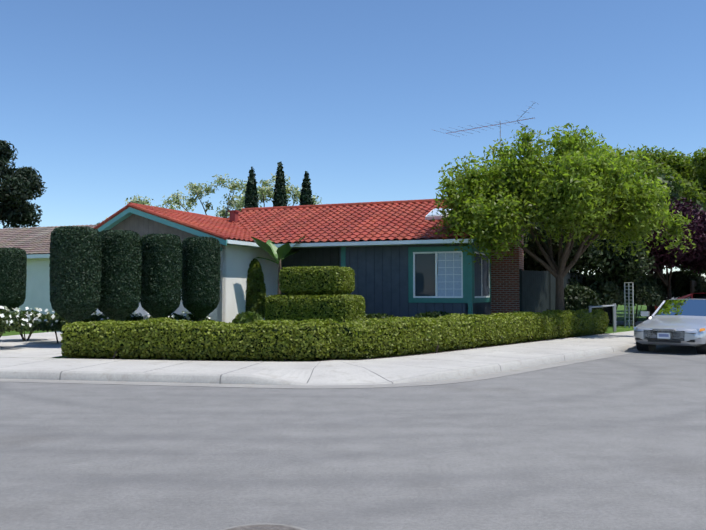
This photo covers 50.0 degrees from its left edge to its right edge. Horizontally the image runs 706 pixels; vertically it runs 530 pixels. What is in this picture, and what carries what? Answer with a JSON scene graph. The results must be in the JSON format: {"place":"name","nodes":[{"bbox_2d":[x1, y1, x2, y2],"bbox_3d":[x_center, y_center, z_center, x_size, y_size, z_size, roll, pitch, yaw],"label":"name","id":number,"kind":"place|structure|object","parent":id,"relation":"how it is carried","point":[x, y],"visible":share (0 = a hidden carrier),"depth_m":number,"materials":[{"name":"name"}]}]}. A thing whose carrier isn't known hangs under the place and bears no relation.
{"place":"outdoors","nodes":[
{"label":"outdoors","id":0,"kind":"place"},
{"bbox_2d":[0,247,26,311],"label":"shrub","id":1,"kind":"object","parent":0,"point":[23,280],"depth_m":28.37,"materials":[{"name":"green plant"}]},
{"bbox_2d":[0,331,61,357],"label":"driveway pavement","id":2,"kind":"structure","parent":0,"point":[42,345],"depth_m":19.61,"materials":[{"name":"concrete"}]},
{"bbox_2d":[0,306,32,336],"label":"rose bush","id":3,"kind":"object","parent":2,"relation":"on","point":[13,322],"visible":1,"depth_m":18.61,"materials":[{"name":"white plant"}]},
{"bbox_2d":[5,307,46,340],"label":"rose bush","id":4,"kind":"object","parent":2,"relation":"on","point":[32,313],"visible":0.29,"depth_m":21.82,"materials":[{"name":"green plant"}]},
{"bbox_2d":[28,308,85,342],"bbox_3d":[-8.130,1.694,20.917,1.639,0.993,1.644,0,-2,2],"label":"rose bush","id":5,"kind":"object","parent":2,"relation":"on","point":[55,321],"visible":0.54,"depth_m":20.40,"materials":[{"name":"green plant"}]},
{"bbox_2d":[84,311,108,321],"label":"rose bush","id":6,"kind":"object","parent":2,"relation":"on","point":[98,317],"visible":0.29,"depth_m":21.21,"materials":[{"name":"green plant"}]},
{"bbox_2d":[124,312,147,320],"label":"rose bush","id":7,"kind":"object","parent":2,"relation":"on","point":[134,317],"visible":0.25,"depth_m":22.18,"materials":[{"name":"green plant"}]},
{"bbox_2d":[144,313,188,320],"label":"rose bush","id":8,"kind":"object","parent":2,"relation":"on","point":[173,316],"visible":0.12,"depth_m":23.00,"materials":[{"name":"green plant"}]},
{"bbox_2d":[180,311,209,321],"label":"rose bush","id":9,"kind":"object","parent":2,"relation":"on","point":[191,318],"visible":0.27,"depth_m":23.60,"materials":[{"name":"green plant"}]},
{"bbox_2d":[49,226,101,322],"bbox_3d":[-7.120,0.564,19.419,1.262,3.126,1.257,0,-2,2],"label":"shrub","id":10,"kind":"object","parent":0,"point":[88,311],"depth_m":18.96,"materials":[{"name":"green plant"}]},
{"bbox_2d":[98,229,141,320],"bbox_3d":[-6.398,0.607,20.599,1.230,3.123,1.224,0,-2,2],"label":"shrub","id":11,"kind":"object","parent":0,"point":[136,288],"depth_m":20.13,"materials":[{"name":"green plant"}]},
{"bbox_2d":[140,233,182,317],"bbox_3d":[-5.556,0.648,21.873,1.211,3.131,1.213,0,-2,2],"label":"shrub","id":12,"kind":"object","parent":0,"point":[176,256],"depth_m":21.42,"materials":[{"name":"green plant"}]},
{"bbox_2d":[181,236,220,320],"bbox_3d":[-4.629,0.691,23.052,1.186,3.127,1.191,0,-2,2],"label":"shrub","id":13,"kind":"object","parent":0,"point":[209,270],"depth_m":22.60,"materials":[{"name":"green plant"}]},
{"bbox_2d":[0,331,635,383],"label":"sidewalk","id":14,"kind":"structure","parent":0,"point":[357,371],"depth_m":14.81,"materials":[{"name":"concrete"}]},
{"bbox_2d":[2,304,646,361],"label":"lawn","id":15,"kind":"structure","parent":0,"point":[620,316],"depth_m":30.97,"materials":[{"name":"green plant"}]},
{"bbox_2d":[0,140,46,227],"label":"dark tree","id":16,"kind":"object","parent":15,"relation":"on","point":[20,187],"visible":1,"depth_m":51.75,"materials":[{"name":"green plant"}]},
{"bbox_2d":[14,254,54,314],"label":"neighbour house walls","id":17,"kind":"structure","parent":15,"relation":"on","point":[38,283],"depth_m":35.72,"materials":[{"name":"white paint"}]},
{"bbox_2d":[0,224,96,254],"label":"roof","id":18,"kind":"structure","parent":17,"relation":"on","point":[32,240],"depth_m":39.06,"materials":[{"name":"brown tile"}]},
{"bbox_2d":[106,195,177,218],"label":"eucalyptus tree","id":19,"kind":"object","parent":15,"relation":"on","point":[144,201],"visible":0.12,"depth_m":63.31,"materials":[{"name":"green plant"}]},
{"bbox_2d":[170,174,261,217],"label":"eucalyptus tree","id":20,"kind":"object","parent":15,"relation":"on","point":[198,192],"visible":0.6,"depth_m":66.64,"materials":[{"name":"green plant"}]},
{"bbox_2d":[232,311,262,323],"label":"bush","id":21,"kind":"object","parent":15,"relation":"on","point":[244,317],"visible":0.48,"depth_m":23.94,"materials":[{"name":"green plant"}]},
{"bbox_2d":[244,167,257,207],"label":"cypress tree","id":22,"kind":"object","parent":15,"relation":"on","point":[251,196],"visible":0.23,"depth_m":52.11,"materials":[{"name":"green plant"}]},
{"bbox_2d":[245,258,266,318],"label":"bush","id":23,"kind":"object","parent":15,"relation":"on","point":[256,295],"visible":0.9,"depth_m":25.83,"materials":[{"name":"green plant"}]},
{"bbox_2d":[232,173,301,208],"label":"eucalyptus tree","id":24,"kind":"object","parent":15,"relation":"on","point":[268,190],"visible":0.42,"depth_m":61.66,"materials":[{"name":"green plant"}]},
{"bbox_2d":[251,236,304,293],"bbox_3d":[-2.441,0.683,25.830,1.352,3.339,2.785,-1,-2,30],"label":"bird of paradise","id":25,"kind":"object","parent":15,"relation":"on","point":[284,251],"visible":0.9,"depth_m":25.53,"materials":[{"name":"green plant"}]},
{"bbox_2d":[272,162,286,206],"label":"cypress tree","id":26,"kind":"object","parent":15,"relation":"on","point":[280,197],"visible":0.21,"depth_m":52.05,"materials":[{"name":"green plant"}]},
{"bbox_2d":[299,171,313,204],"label":"cypress tree","id":27,"kind":"object","parent":15,"relation":"on","point":[305,198],"visible":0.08,"depth_m":52.02,"materials":[{"name":"green plant"}]},
{"bbox_2d":[91,207,524,322],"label":"house walls","id":28,"kind":"structure","parent":15,"relation":"on","point":[406,278],"depth_m":25.19,"materials":[{"name":"blue wood"}]},
{"bbox_2d":[94,198,475,243],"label":"house roof","id":29,"kind":"structure","parent":28,"relation":"on","point":[400,220],"depth_m":27.50,"materials":[{"name":"red tile"}]},
{"bbox_2d":[431,102,537,160],"bbox_3d":[5.078,-3.752,28.331,3.912,4.037,1.900,-2,-3,43],"label":"tv antenna","id":30,"kind":"object","parent":28,"relation":"attached to","point":[491,125],"visible":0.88,"depth_m":28.05,"materials":[{"name":"silver metal"}]},
{"bbox_2d":[265,266,365,322],"bbox_3d":[-1.115,1.129,22.425,2.832,2.214,1.685,-1,-2,23],"label":"tiered hedge","id":31,"kind":"object","parent":15,"relation":"on","point":[316,292],"visible":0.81,"depth_m":21.80,"materials":[{"name":"green plant"}]},
{"bbox_2d":[311,195,326,204],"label":"eucalyptus tree","id":32,"kind":"object","parent":15,"relation":"on","point":[314,200],"visible":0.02,"depth_m":67.99,"materials":[{"name":"green plant"}]},
{"bbox_2d":[60,309,608,361],"bbox_3d":[2.047,1.704,19.808,17.869,0.920,4.647,1,-2,-34],"label":"hedge","id":33,"kind":"object","parent":15,"relation":"on","point":[277,340],"visible":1,"depth_m":16.06,"materials":[{"name":"green plant"}]},
{"bbox_2d":[364,313,395,318],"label":"shrub","id":34,"kind":"object","parent":15,"relation":"on","point":[378,315],"visible":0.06,"depth_m":24.21,"materials":[{"name":"green plant"}]},
{"bbox_2d":[412,311,457,318],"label":"shrub","id":35,"kind":"object","parent":15,"relation":"on","point":[434,314],"visible":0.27,"depth_m":23.41,"materials":[{"name":"green plant"}]},
{"bbox_2d":[430,123,695,309],"bbox_3d":[6.475,-1.088,24.339,7.597,6.832,6.679,-2,-3,39],"label":"corner tree","id":36,"kind":"object","parent":15,"relation":"on","point":[573,186],"visible":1,"depth_m":23.38,"materials":[{"name":"green plant"}]},
{"bbox_2d":[519,269,612,322],"bbox_3d":[8.921,1.400,30.494,0.456,2.230,10.448,-1,-2,36],"label":"fence","id":37,"kind":"object","parent":15,"relation":"on","point":[537,291],"visible":0.29,"depth_m":27.35,"materials":[{"name":"grey paint"}]},
{"bbox_2d":[567,277,579,284],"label":"dark shrub","id":38,"kind":"object","parent":15,"relation":"on","point":[574,280],"visible":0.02,"depth_m":29.84,"materials":[{"name":"green plant"}]},
{"bbox_2d":[564,284,603,309],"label":"dark shrub","id":39,"kind":"object","parent":15,"relation":"on","point":[579,296],"visible":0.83,"depth_m":28.74,"materials":[{"name":"green plant"}]},
{"bbox_2d":[523,212,657,284],"bbox_3d":[9.389,-0.292,32.449,7.536,5.807,6.873,-1,-2,27],"label":"tree behind fence","id":40,"kind":"object","parent":15,"relation":"on","point":[597,261],"visible":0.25,"depth_m":30.43,"materials":[{"name":"green plant"}]},
{"bbox_2d":[581,276,626,308],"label":"dark shrub","id":41,"kind":"object","parent":15,"relation":"on","point":[608,291],"visible":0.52,"depth_m":30.46,"materials":[{"name":"green plant"}]},
{"bbox_2d":[589,282,633,331],"bbox_3d":[9.480,1.499,27.529,0.421,1.784,5.535,-1,-2,32],"label":"trellis","id":42,"kind":"object","parent":15,"relation":"on","point":[613,305],"visible":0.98,"depth_m":29.76,"materials":[{"name":"grey"}]},
{"bbox_2d":[591,144,705,278],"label":"tree","id":43,"kind":"object","parent":15,"relation":"on","point":[688,172],"visible":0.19,"depth_m":42.62,"materials":[{"name":"green plant"}]},
{"bbox_2d":[635,197,705,299],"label":"purple plum tree","id":44,"kind":"object","parent":15,"relation":"on","point":[695,258],"visible":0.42,"depth_m":32.20,"materials":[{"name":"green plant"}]},
{"bbox_2d":[646,173,705,319],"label":"street tree","id":45,"kind":"object","parent":15,"relation":"on","point":[674,190],"visible":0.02,"depth_m":37.45,"materials":[{"name":"green plant"}]},
{"bbox_2d":[656,270,705,298],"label":"dark shrub","id":46,"kind":"object","parent":15,"relation":"on","point":[680,283],"visible":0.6,"depth_m":36.95,"materials":[{"name":"green plant"}]},
{"bbox_2d":[675,184,705,278],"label":"street tree","id":47,"kind":"object","parent":15,"relation":"on","point":[701,271],"depth_m":42.58,"materials":[{"name":"green plant"}]},
{"bbox_2d":[228,208,450,221],"bbox_3d":[-0.850,-1.892,28.582,9.300,0.766,1.156,-1,-2,23],"label":"roof vent","id":48,"kind":"object","parent":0,"point":[234,215],"visible":0.62,"depth_m":26.95,"materials":[{"name":"white metal"}]},
{"bbox_2d":[0,297,705,529],"bbox_3d":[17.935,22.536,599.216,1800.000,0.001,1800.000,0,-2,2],"label":"road","id":49,"kind":"structure","parent":0,"point":[615,443],"depth_m":7.38,"materials":[{"name":"grey asphalt"}]},
{"bbox_2d":[221,523,306,529],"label":"manhole cover","id":50,"kind":"object","parent":49,"relation":"on","point":[265,526],"visible":1,"depth_m":5.03,"materials":[{"name":"metal"}]},
{"bbox_2d":[0,342,671,388],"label":"kerb","id":51,"kind":"structure","parent":49,"relation":"on","point":[231,378],"depth_m":13.43,"materials":[{"name":"concrete"}]},
{"bbox_2d":[634,299,705,353],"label":"silver sedan","id":52,"kind":"object","parent":49,"relation":"on","point":[677,322],"visible":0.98,"depth_m":19.46,"materials":[{"name":"grey paint"}]},
{"bbox_2d":[0,0,705,280],"label":"sky","id":53,"kind":"structure","parent":0,"point":[111,102],"materials":[{"name":"blue"}]},
{"bbox_2d":[608,321,643,324],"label":"driveway pavement","id":54,"kind":"structure","parent":0,"point":[623,323],"depth_m":33.69,"materials":[{"name":"concrete"}]},
{"bbox_2d":[598,272,628,323],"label":"dark shrub","id":55,"kind":"object","parent":54,"relation":"on","point":[601,275],"visible":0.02,"depth_m":33.25,"materials":[{"name":"green plant"}]},
{"bbox_2d":[607,278,663,324],"bbox_3d":[11.938,1.565,32.139,2.496,2.029,2.495,0,-2,2],"label":"dark shrub","id":56,"kind":"object","parent":54,"relation":"on","point":[647,293],"visible":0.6,"depth_m":31.27,"materials":[{"name":"green plant"}]},
{"bbox_2d":[630,272,667,321],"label":"dark shrub","id":57,"kind":"object","parent":54,"relation":"on","point":[655,282],"visible":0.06,"depth_m":34.40,"materials":[{"name":"green plant"}]},
{"bbox_2d":[655,293,705,310],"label":"red car","id":58,"kind":"object","parent":54,"relation":"on","point":[696,296],"visible":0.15,"depth_m":32.40,"materials":[{"name":"red paint"}]},
{"bbox_2d":[690,281,697,292],"bbox_3d":[46.053,3.000,72.516,0.100,1.970,94.000,-2,-3,39],"label":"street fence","id":59,"kind":"object","parent":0,"point":[693,284],"depth_m":36.38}
]}

